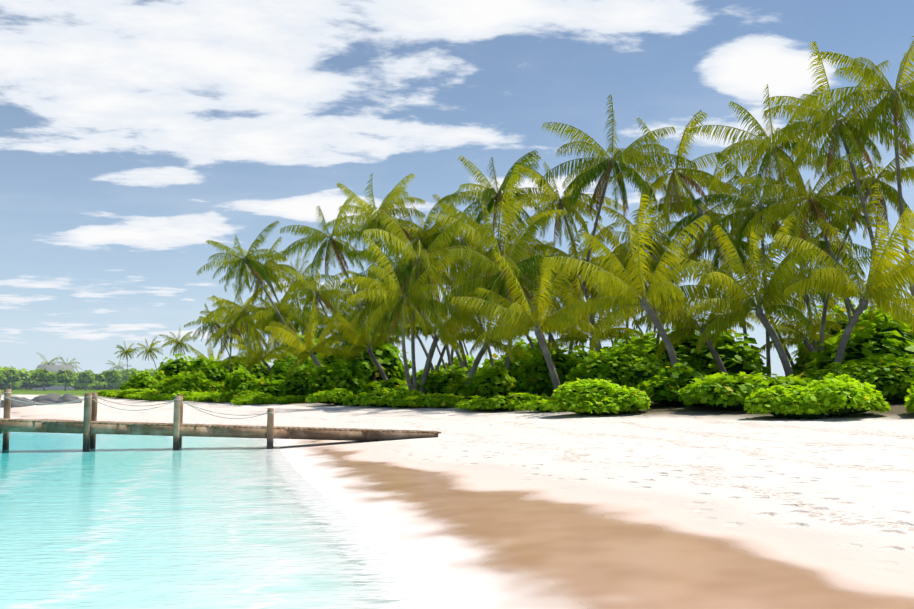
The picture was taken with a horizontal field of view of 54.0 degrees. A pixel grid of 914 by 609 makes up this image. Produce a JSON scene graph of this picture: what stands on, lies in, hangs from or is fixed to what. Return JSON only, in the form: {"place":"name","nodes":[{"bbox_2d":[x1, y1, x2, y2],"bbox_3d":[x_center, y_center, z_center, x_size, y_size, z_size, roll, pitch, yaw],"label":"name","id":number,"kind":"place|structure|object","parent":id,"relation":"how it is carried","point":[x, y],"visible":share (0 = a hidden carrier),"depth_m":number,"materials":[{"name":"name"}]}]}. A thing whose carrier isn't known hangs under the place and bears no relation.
{"place":"outdoors","nodes":[
{"label":"outdoors","id":0,"kind":"place"},
{"bbox_2d":[0,417,444,608],"bbox_3d":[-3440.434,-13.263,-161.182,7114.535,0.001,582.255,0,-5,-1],"label":"sea water","id":1,"kind":"structure","parent":0,"point":[111,521],"depth_m":10.52,"materials":[{"name":"teal liquid"}]},
{"bbox_2d":[0,389,913,608],"bbox_3d":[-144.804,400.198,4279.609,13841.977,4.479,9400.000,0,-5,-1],"label":"beach sand","id":2,"kind":"structure","parent":0,"point":[672,506],"depth_m":11.99,"materials":[{"name":"white sand"}]},
{"bbox_2d":[0,367,20,390],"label":"lawn tree","id":3,"kind":"object","parent":2,"relation":"on","point":[10,375],"visible":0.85,"depth_m":167.72,"materials":[{"name":"green plant"}]},
{"bbox_2d":[0,366,61,389],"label":"tree","id":4,"kind":"object","parent":2,"relation":"on","point":[24,375],"visible":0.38,"depth_m":201.16,"materials":[{"name":"green plant"}]},
{"bbox_2d":[0,393,81,407],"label":"shore rocks","id":5,"kind":"object","parent":2,"relation":"on","point":[52,398],"visible":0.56,"depth_m":79.27,"materials":[{"name":"stone"}]},
{"bbox_2d":[30,367,56,390],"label":"lawn tree","id":6,"kind":"object","parent":2,"relation":"on","point":[43,375],"visible":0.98,"depth_m":147.89,"materials":[{"name":"green plant"}]},
{"bbox_2d":[33,365,75,389],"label":"beach hut","id":7,"kind":"object","parent":2,"relation":"on","point":[51,368],"visible":0.25,"depth_m":212.16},
{"bbox_2d":[54,368,77,390],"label":"lawn tree","id":8,"kind":"object","parent":2,"relation":"on","point":[67,375],"visible":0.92,"depth_m":162.81,"materials":[{"name":"green plant"}]},
{"bbox_2d":[62,373,119,389],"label":"bush","id":9,"kind":"object","parent":2,"relation":"on","point":[97,384],"visible":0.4,"depth_m":189.96,"materials":[{"name":"green plant"}]},
{"bbox_2d":[94,369,121,389],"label":"lawn tree","id":10,"kind":"object","parent":2,"relation":"on","point":[111,376],"visible":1,"depth_m":147.89,"materials":[{"name":"green plant"}]},
{"bbox_2d":[112,368,155,385],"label":"tree","id":11,"kind":"object","parent":2,"relation":"on","point":[124,374],"visible":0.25,"depth_m":191.08,"materials":[{"name":"green plant"}]},
{"bbox_2d":[124,370,158,389],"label":"shrub","id":12,"kind":"object","parent":2,"relation":"on","point":[144,379],"visible":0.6,"depth_m":97.05,"materials":[{"name":"green plant"}]},
{"bbox_2d":[133,337,162,369],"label":"palm","id":13,"kind":"object","parent":2,"relation":"on","point":[153,344],"visible":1,"depth_m":225.35,"materials":[{"name":"green plant"}]},
{"bbox_2d":[153,353,192,376],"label":"thicket","id":14,"kind":"object","parent":2,"relation":"on","point":[171,367],"visible":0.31,"depth_m":114.50,"materials":[{"name":"green plant"}]},
{"bbox_2d":[160,326,197,357],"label":"palm","id":15,"kind":"object","parent":2,"relation":"on","point":[177,343],"visible":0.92,"depth_m":190.57,"materials":[{"name":"green plant"}]},
{"bbox_2d":[150,373,225,390],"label":"shrub","id":16,"kind":"object","parent":2,"relation":"on","point":[172,380],"visible":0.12,"depth_m":86.26,"materials":[{"name":"green plant"}]},
{"bbox_2d":[168,370,225,393],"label":"shrub","id":17,"kind":"object","parent":2,"relation":"on","point":[195,382],"visible":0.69,"depth_m":78.84,"materials":[{"name":"green plant"}]},
{"bbox_2d":[182,354,219,374],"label":"thicket","id":18,"kind":"object","parent":2,"relation":"on","point":[201,362],"visible":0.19,"depth_m":107.33,"materials":[{"name":"green plant"}]},
{"bbox_2d":[178,364,228,381],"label":"shrub","id":19,"kind":"object","parent":2,"relation":"on","point":[215,374],"visible":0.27,"depth_m":91.28,"materials":[{"name":"green plant"}]},
{"bbox_2d":[184,299,229,354],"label":"palm","id":20,"kind":"object","parent":2,"relation":"on","point":[215,325],"visible":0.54,"depth_m":131.68,"materials":[{"name":"green plant"}]},
{"bbox_2d":[0,389,440,451],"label":"jetty","id":21,"kind":"object","parent":2,"relation":"on","point":[89,427],"visible":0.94,"depth_m":24.79,"materials":[{"name":"brown wood"}]},
{"bbox_2d":[209,389,248,401],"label":"bush","id":22,"kind":"object","parent":2,"relation":"on","point":[225,396],"visible":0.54,"depth_m":65.83,"materials":[{"name":"green plant"}]},
{"bbox_2d":[197,295,262,371],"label":"palm","id":23,"kind":"object","parent":2,"relation":"on","point":[217,334],"visible":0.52,"depth_m":95.30,"materials":[{"name":"green plant"}]},
{"bbox_2d":[211,356,270,379],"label":"thicket","id":24,"kind":"object","parent":2,"relation":"on","point":[261,371],"visible":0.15,"depth_m":96.07,"materials":[{"name":"green plant"}]},
{"bbox_2d":[203,284,279,373],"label":"palm","id":25,"kind":"object","parent":2,"relation":"on","point":[245,311],"visible":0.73,"depth_m":87.16,"materials":[{"name":"green plant"}]},
{"bbox_2d":[224,366,263,391],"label":"shrub","id":26,"kind":"object","parent":2,"relation":"on","point":[236,379],"visible":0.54,"depth_m":77.61,"materials":[{"name":"green plant"}]},
{"bbox_2d":[198,221,299,353],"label":"palm","id":27,"kind":"object","parent":2,"relation":"on","point":[256,266],"visible":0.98,"depth_m":81.19,"materials":[{"name":"green plant"}]},
{"bbox_2d":[220,304,279,366],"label":"palm","id":28,"kind":"object","parent":2,"relation":"on","point":[264,343],"visible":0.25,"depth_m":98.14,"materials":[{"name":"green plant"}]},
{"bbox_2d":[225,325,286,373],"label":"palm","id":29,"kind":"object","parent":2,"relation":"on","point":[258,355],"visible":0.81,"depth_m":83.46,"materials":[{"name":"green plant"}]},
{"bbox_2d":[219,237,301,325],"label":"palm","id":30,"kind":"object","parent":2,"relation":"on","point":[271,264],"visible":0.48,"depth_m":85.07,"materials":[{"name":"green plant"}]},
{"bbox_2d":[238,377,285,396],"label":"shrub","id":31,"kind":"object","parent":2,"relation":"on","point":[267,387],"visible":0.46,"depth_m":68.09,"materials":[{"name":"green plant"}]},
{"bbox_2d":[231,396,300,404],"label":"bush","id":32,"kind":"object","parent":2,"relation":"on","point":[251,400],"visible":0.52,"depth_m":59.79,"materials":[{"name":"green plant"}]},
{"bbox_2d":[237,282,312,343],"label":"palm","id":33,"kind":"object","parent":2,"relation":"on","point":[272,314],"visible":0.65,"depth_m":85.28,"materials":[{"name":"green plant"}]},
{"bbox_2d":[265,363,295,381],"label":"shrub","id":34,"kind":"object","parent":2,"relation":"on","point":[280,372],"visible":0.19,"depth_m":74.50,"materials":[{"name":"green plant"}]},
{"bbox_2d":[266,328,321,372],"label":"thicket","id":35,"kind":"object","parent":2,"relation":"on","point":[286,360],"visible":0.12,"depth_m":82.49,"materials":[{"name":"green plant"}]},
{"bbox_2d":[262,249,338,332],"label":"palm","id":36,"kind":"object","parent":2,"relation":"on","point":[309,266],"visible":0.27,"depth_m":89.72,"materials":[{"name":"green plant"}]},
{"bbox_2d":[280,363,327,395],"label":"shrub","id":37,"kind":"object","parent":2,"relation":"on","point":[296,384],"visible":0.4,"depth_m":63.50,"materials":[{"name":"green plant"}]},
{"bbox_2d":[263,304,345,376],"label":"palm","id":38,"kind":"object","parent":2,"relation":"on","point":[304,351],"visible":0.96,"depth_m":63.39,"materials":[{"name":"green plant"}]},
{"bbox_2d":[263,282,345,347],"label":"palm","id":39,"kind":"object","parent":2,"relation":"on","point":[296,325],"visible":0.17,"depth_m":92.20,"materials":[{"name":"green plant"}]},
{"bbox_2d":[278,259,350,344],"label":"palm","id":40,"kind":"object","parent":2,"relation":"on","point":[323,296],"visible":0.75,"depth_m":77.40,"materials":[{"name":"green plant"}]},
{"bbox_2d":[280,194,377,380],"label":"palm","id":41,"kind":"object","parent":2,"relation":"on","point":[335,246],"visible":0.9,"depth_m":69.82,"materials":[{"name":"green plant"}]},
{"bbox_2d":[305,388,352,404],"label":"bush","id":42,"kind":"object","parent":2,"relation":"on","point":[335,396],"visible":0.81,"depth_m":51.82,"materials":[{"name":"green plant"}]},
{"bbox_2d":[301,292,374,364],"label":"palm","id":43,"kind":"object","parent":2,"relation":"on","point":[321,321],"visible":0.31,"depth_m":73.33,"materials":[{"name":"green plant"}]},
{"bbox_2d":[307,358,371,395],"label":"shrub","id":44,"kind":"object","parent":2,"relation":"on","point":[348,376],"visible":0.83,"depth_m":59.17,"materials":[{"name":"green plant"}]},
{"bbox_2d":[319,300,401,380],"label":"palm","id":45,"kind":"object","parent":2,"relation":"on","point":[362,343],"visible":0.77,"depth_m":64.54,"materials":[{"name":"green plant"}]},
{"bbox_2d":[327,272,399,382],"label":"palm","id":46,"kind":"object","parent":2,"relation":"on","point":[362,303],"visible":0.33,"depth_m":78.00,"materials":[{"name":"green plant"}]},
{"bbox_2d":[334,327,411,384],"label":"thicket","id":47,"kind":"object","parent":2,"relation":"on","point":[391,364],"visible":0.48,"depth_m":73.46,"materials":[{"name":"green plant"}]},
{"bbox_2d":[353,387,395,406],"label":"bush","id":48,"kind":"object","parent":2,"relation":"on","point":[376,398],"visible":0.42,"depth_m":47.64,"materials":[{"name":"green plant"}]},
{"bbox_2d":[331,252,434,370],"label":"palm","id":49,"kind":"object","parent":2,"relation":"on","point":[364,311],"visible":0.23,"depth_m":63.74,"materials":[{"name":"green plant"}]},
{"bbox_2d":[363,378,408,392],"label":"shrub","id":50,"kind":"object","parent":2,"relation":"on","point":[391,383],"visible":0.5,"depth_m":58.45,"materials":[{"name":"green plant"}]},
{"bbox_2d":[322,173,452,372],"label":"palm","id":51,"kind":"object","parent":2,"relation":"on","point":[363,212],"visible":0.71,"depth_m":63.23,"materials":[{"name":"green plant"}]},
{"bbox_2d":[343,237,460,389],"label":"palm","id":52,"kind":"object","parent":2,"relation":"on","point":[395,291],"visible":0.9,"depth_m":50.06,"materials":[{"name":"green plant"}]},
{"bbox_2d":[340,216,466,374],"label":"palm","id":53,"kind":"object","parent":2,"relation":"on","point":[353,253],"visible":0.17,"depth_m":63.20,"materials":[{"name":"green plant"}]},
{"bbox_2d":[386,389,424,406],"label":"bush","id":54,"kind":"object","parent":2,"relation":"on","point":[398,395],"visible":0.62,"depth_m":46.75,"materials":[{"name":"green plant"}]},
{"bbox_2d":[367,195,468,373],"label":"palm","id":55,"kind":"object","parent":2,"relation":"on","point":[431,230],"visible":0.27,"depth_m":63.69,"materials":[{"name":"green plant"}]},
{"bbox_2d":[355,204,485,390],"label":"palm","id":56,"kind":"object","parent":2,"relation":"on","point":[415,272],"visible":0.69,"depth_m":51.13,"materials":[{"name":"green plant"}]},
{"bbox_2d":[391,392,481,407],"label":"bush","id":57,"kind":"object","parent":2,"relation":"on","point":[428,400],"visible":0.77,"depth_m":45.47,"materials":[{"name":"green plant"}]},
{"bbox_2d":[388,280,490,394],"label":"palm","id":58,"kind":"object","parent":2,"relation":"on","point":[448,324],"visible":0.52,"depth_m":54.47,"materials":[{"name":"green plant"}]},
{"bbox_2d":[417,364,468,395],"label":"shrub","id":59,"kind":"object","parent":2,"relation":"on","point":[438,382],"visible":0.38,"depth_m":54.42,"materials":[{"name":"green plant"}]},
{"bbox_2d":[397,189,494,366],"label":"palm","id":60,"kind":"object","parent":2,"relation":"on","point":[421,228],"visible":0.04,"depth_m":65.73,"materials":[{"name":"green plant"}]},
{"bbox_2d":[421,354,484,377],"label":"thicket","id":61,"kind":"object","parent":2,"relation":"on","point":[470,362],"visible":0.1,"depth_m":88.85,"materials":[{"name":"green plant"}]},
{"bbox_2d":[413,194,506,370],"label":"palm","id":62,"kind":"object","parent":2,"relation":"on","point":[464,242],"visible":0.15,"depth_m":63.98,"materials":[{"name":"green plant"}]},
{"bbox_2d":[443,366,490,395],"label":"shrub","id":63,"kind":"object","parent":2,"relation":"on","point":[454,388],"visible":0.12,"depth_m":52.28,"materials":[{"name":"green plant"}]},
{"bbox_2d":[460,361,516,398],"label":"shrub","id":64,"kind":"object","parent":2,"relation":"on","point":[491,381],"visible":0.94,"depth_m":49.19,"materials":[{"name":"green plant"}]},
{"bbox_2d":[443,278,544,397],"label":"palm","id":65,"kind":"object","parent":2,"relation":"on","point":[467,318],"visible":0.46,"depth_m":51.36,"materials":[{"name":"green plant"}]},
{"bbox_2d":[427,164,567,373],"bbox_3d":[2.273,-1.149,50.430,7.907,13.843,8.659,0,-5,-1],"label":"palm","id":66,"kind":"object","parent":2,"relation":"on","point":[474,228],"visible":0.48,"depth_m":50.75,"materials":[{"name":"green plant"}]},
{"bbox_2d":[438,150,556,350],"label":"palm","id":67,"kind":"object","parent":2,"relation":"on","point":[487,193],"visible":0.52,"depth_m":58.55,"materials":[{"name":"green plant"}]},
{"bbox_2d":[433,225,562,348],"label":"palm","id":68,"kind":"object","parent":2,"relation":"on","point":[527,336],"visible":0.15,"depth_m":53.32,"materials":[{"name":"green plant"}]},
{"bbox_2d":[437,201,567,352],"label":"palm","id":69,"kind":"object","parent":2,"relation":"on","point":[517,268],"visible":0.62,"depth_m":47.43,"materials":[{"name":"green plant"}]},
{"bbox_2d":[457,392,549,409],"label":"bush","id":70,"kind":"object","parent":2,"relation":"on","point":[506,402],"visible":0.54,"depth_m":41.74,"materials":[{"name":"green plant"}]},
{"bbox_2d":[482,337,561,379],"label":"thicket","id":71,"kind":"object","parent":2,"relation":"on","point":[515,365],"visible":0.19,"depth_m":73.02,"materials":[{"name":"green plant"}]},
{"bbox_2d":[451,249,612,393],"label":"palm","id":72,"kind":"object","parent":2,"relation":"on","point":[515,326],"visible":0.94,"depth_m":44.33,"materials":[{"name":"green plant"}]},
{"bbox_2d":[515,399,550,411],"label":"bush","id":73,"kind":"object","parent":2,"relation":"on","point":[536,405],"visible":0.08,"depth_m":39.13,"materials":[{"name":"green plant"}]},
{"bbox_2d":[510,343,585,396],"bbox_3d":[5.851,3.670,48.465,6.058,3.163,4.954,0,-5,-1],"label":"shrub","id":74,"kind":"object","parent":2,"relation":"on","point":[534,377],"visible":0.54,"depth_m":47.34,"materials":[{"name":"green plant"}]},
{"bbox_2d":[518,247,592,349],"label":"palm","id":75,"kind":"object","parent":2,"relation":"on","point":[559,307],"visible":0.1,"depth_m":60.21,"materials":[{"name":"green plant"}]},
{"bbox_2d":[493,161,624,359],"bbox_3d":[6.556,-1.570,55.913,7.187,15.255,7.555,5,-7,-41],"label":"palm","id":76,"kind":"object","parent":2,"relation":"on","point":[563,201],"visible":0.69,"depth_m":55.67,"materials":[{"name":"green plant"}]},
{"bbox_2d":[523,213,640,348],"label":"palm","id":77,"kind":"object","parent":2,"relation":"on","point":[553,250],"visible":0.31,"depth_m":56.28,"materials":[{"name":"green plant"}]},
{"bbox_2d":[532,272,652,358],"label":"palm","id":78,"kind":"object","parent":2,"relation":"on","point":[570,336],"visible":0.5,"depth_m":47.05,"materials":[{"name":"green plant"}]},
{"bbox_2d":[545,378,650,415],"bbox_3d":[5.703,3.780,36.480,4.284,1.626,2.822,0,-5,-1],"label":"bush","id":79,"kind":"object","parent":2,"relation":"on","point":[585,397],"visible":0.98,"depth_m":35.92,"materials":[{"name":"green plant"}]},
{"bbox_2d":[563,340,668,388],"bbox_3d":[7.733,3.307,43.921,5.897,3.156,3.898,1,-6,-15],"label":"shrub","id":80,"kind":"object","parent":2,"relation":"on","point":[628,368],"visible":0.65,"depth_m":43.26,"materials":[{"name":"green plant"}]},
{"bbox_2d":[538,94,696,354],"bbox_3d":[9.317,-2.818,52.037,9.276,17.154,8.236,0,-5,-1],"label":"palm","id":81,"kind":"object","parent":2,"relation":"on","point":[606,166],"visible":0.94,"depth_m":51.98,"materials":[{"name":"green plant"}]},
{"bbox_2d":[541,194,725,367],"bbox_3d":[8.504,-0.156,42.542,7.423,10.262,8.385,-3,-6,31],"label":"palm","id":82,"kind":"object","parent":2,"relation":"on","point":[627,285],"visible":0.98,"depth_m":42.22,"materials":[{"name":"green plant"}]},
{"bbox_2d":[580,176,699,301],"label":"palm","id":83,"kind":"object","parent":2,"relation":"on","point":[661,237],"visible":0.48,"depth_m":57.05,"materials":[{"name":"green plant"}]},
{"bbox_2d":[601,228,694,314],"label":"palm","id":84,"kind":"object","parent":2,"relation":"on","point":[650,268],"visible":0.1,"depth_m":58.69,"materials":[{"name":"green plant"}]},
{"bbox_2d":[634,363,708,404],"bbox_3d":[9.899,3.514,39.202,4.744,1.914,3.916,0,-5,-1],"label":"shrub","id":85,"kind":"object","parent":2,"relation":"on","point":[665,386],"visible":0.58,"depth_m":38.24,"materials":[{"name":"green plant"}]},
{"bbox_2d":[606,109,747,355],"bbox_3d":[12.964,-2.802,52.352,7.654,17.139,7.346,-5,-7,41],"label":"palm","id":86,"kind":"object","parent":2,"relation":"on","point":[677,176],"visible":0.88,"depth_m":52.22,"materials":[{"name":"green plant"}]},
{"bbox_2d":[628,260,760,376],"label":"palm","id":87,"kind":"object","parent":2,"relation":"on","point":[681,318],"visible":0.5,"depth_m":46.27,"materials":[{"name":"green plant"}]},
{"bbox_2d":[643,158,752,347],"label":"palm","id":88,"kind":"object","parent":2,"relation":"on","point":[691,218],"visible":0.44,"depth_m":54.52,"materials":[{"name":"green plant"}]},
{"bbox_2d":[630,318,771,378],"bbox_3d":[13.477,3.035,51.105,8.250,4.948,6.464,0,-5,-1],"label":"thicket","id":89,"kind":"object","parent":2,"relation":"on","point":[732,352],"visible":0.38,"depth_m":49.77,"materials":[{"name":"green plant"}]},
{"bbox_2d":[673,237,767,335],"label":"palm","id":90,"kind":"object","parent":2,"relation":"on","point":[709,272],"visible":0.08,"depth_m":75.82,"materials":[{"name":"green plant"}]},
{"bbox_2d":[662,183,793,366],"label":"palm","id":91,"kind":"object","parent":2,"relation":"on","point":[716,257],"visible":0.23,"depth_m":55.80,"materials":[{"name":"green plant"}]},
{"bbox_2d":[665,214,834,376],"bbox_3d":[13.573,0.346,42.075,7.642,9.102,7.418,0,-5,-1],"label":"palm","id":92,"kind":"object","parent":2,"relation":"on","point":[741,304],"visible":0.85,"depth_m":41.43,"materials":[{"name":"green plant"}]},
{"bbox_2d":[677,371,825,409],"bbox_3d":[11.914,3.436,35.691,6.363,1.583,4.836,0,-5,-1],"label":"shrub","id":93,"kind":"object","parent":2,"relation":"on","point":[728,392],"visible":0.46,"depth_m":34.61,"materials":[{"name":"green plant"}]},
{"bbox_2d":[692,153,829,376],"bbox_3d":[17.100,-1.883,50.207,7.093,14.894,7.843,3,-6,-27],"label":"palm","id":94,"kind":"object","parent":2,"relation":"on","point":[749,213],"visible":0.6,"depth_m":50.52,"materials":[{"name":"green plant"}]},
{"bbox_2d":[689,84,845,351],"bbox_3d":[16.931,-3.318,47.656,8.353,17.282,7.824,0,-5,-1],"label":"palm","id":95,"kind":"object","parent":2,"relation":"on","point":[749,143],"visible":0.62,"depth_m":48.76,"materials":[{"name":"green plant"}]},
{"bbox_2d":[744,277,858,361],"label":"palm","id":96,"kind":"object","parent":2,"relation":"on","point":[785,328],"visible":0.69,"depth_m":49.65,"materials":[{"name":"green plant"}]},
{"bbox_2d":[738,151,883,319],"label":"palm","id":97,"kind":"object","parent":2,"relation":"on","point":[814,204],"visible":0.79,"depth_m":45.64,"materials":[{"name":"green plant"}]},
{"bbox_2d":[747,204,881,322],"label":"palm","id":98,"kind":"object","parent":2,"relation":"on","point":[824,248],"visible":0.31,"depth_m":53.01,"materials":[{"name":"green plant"}]},
{"bbox_2d":[743,373,889,418],"bbox_3d":[12.586,3.206,31.236,4.923,1.675,3.329,0,-5,-1],"label":"bush","id":99,"kind":"object","parent":2,"relation":"on","point":[838,395],"visible":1,"depth_m":30.67,"materials":[{"name":"green plant"}]},
{"bbox_2d":[754,221,888,328],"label":"palm","id":100,"kind":"object","parent":2,"relation":"on","point":[824,294],"visible":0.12,"depth_m":57.73,"materials":[{"name":"green plant"}]},
{"bbox_2d":[754,41,913,320],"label":"palm","id":101,"kind":"object","parent":2,"relation":"on","point":[834,134],"visible":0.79,"depth_m":44.14,"materials":[{"name":"green plant"}]},
{"bbox_2d":[772,183,913,366],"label":"palm","id":102,"kind":"object","parent":2,"relation":"on","point":[882,283],"visible":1,"depth_m":39.33,"materials":[{"name":"green plant"}]},
{"bbox_2d":[785,300,911,378],"bbox_3d":[23.856,2.656,52.882,8.421,6.035,7.115,0,-5,-1],"label":"thicket","id":103,"kind":"object","parent":2,"relation":"on","point":[798,366],"visible":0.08,"depth_m":52.79,"materials":[{"name":"green plant"}]},
{"bbox_2d":[794,36,913,296],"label":"palm","id":104,"kind":"object","parent":2,"relation":"on","point":[895,98],"visible":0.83,"depth_m":43.06,"materials":[{"name":"green plant"}]},
{"bbox_2d":[794,113,913,351],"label":"palm","id":105,"kind":"object","parent":2,"relation":"on","point":[889,193],"visible":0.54,"depth_m":45.78,"materials":[{"name":"green plant"}]},
{"bbox_2d":[796,305,913,379],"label":"thicket","id":106,"kind":"object","parent":2,"relation":"on","point":[879,338],"visible":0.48,"depth_m":41.81,"materials":[{"name":"green plant"}]},
{"bbox_2d":[805,352,913,402],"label":"shrub","id":107,"kind":"object","parent":2,"relation":"on","point":[889,378],"visible":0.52,"depth_m":35.62,"materials":[{"name":"green plant"}]},
{"bbox_2d":[0,0,913,378],"label":"sky","id":108,"kind":"structure","parent":0,"point":[135,135],"materials":[{"name":"blue"}]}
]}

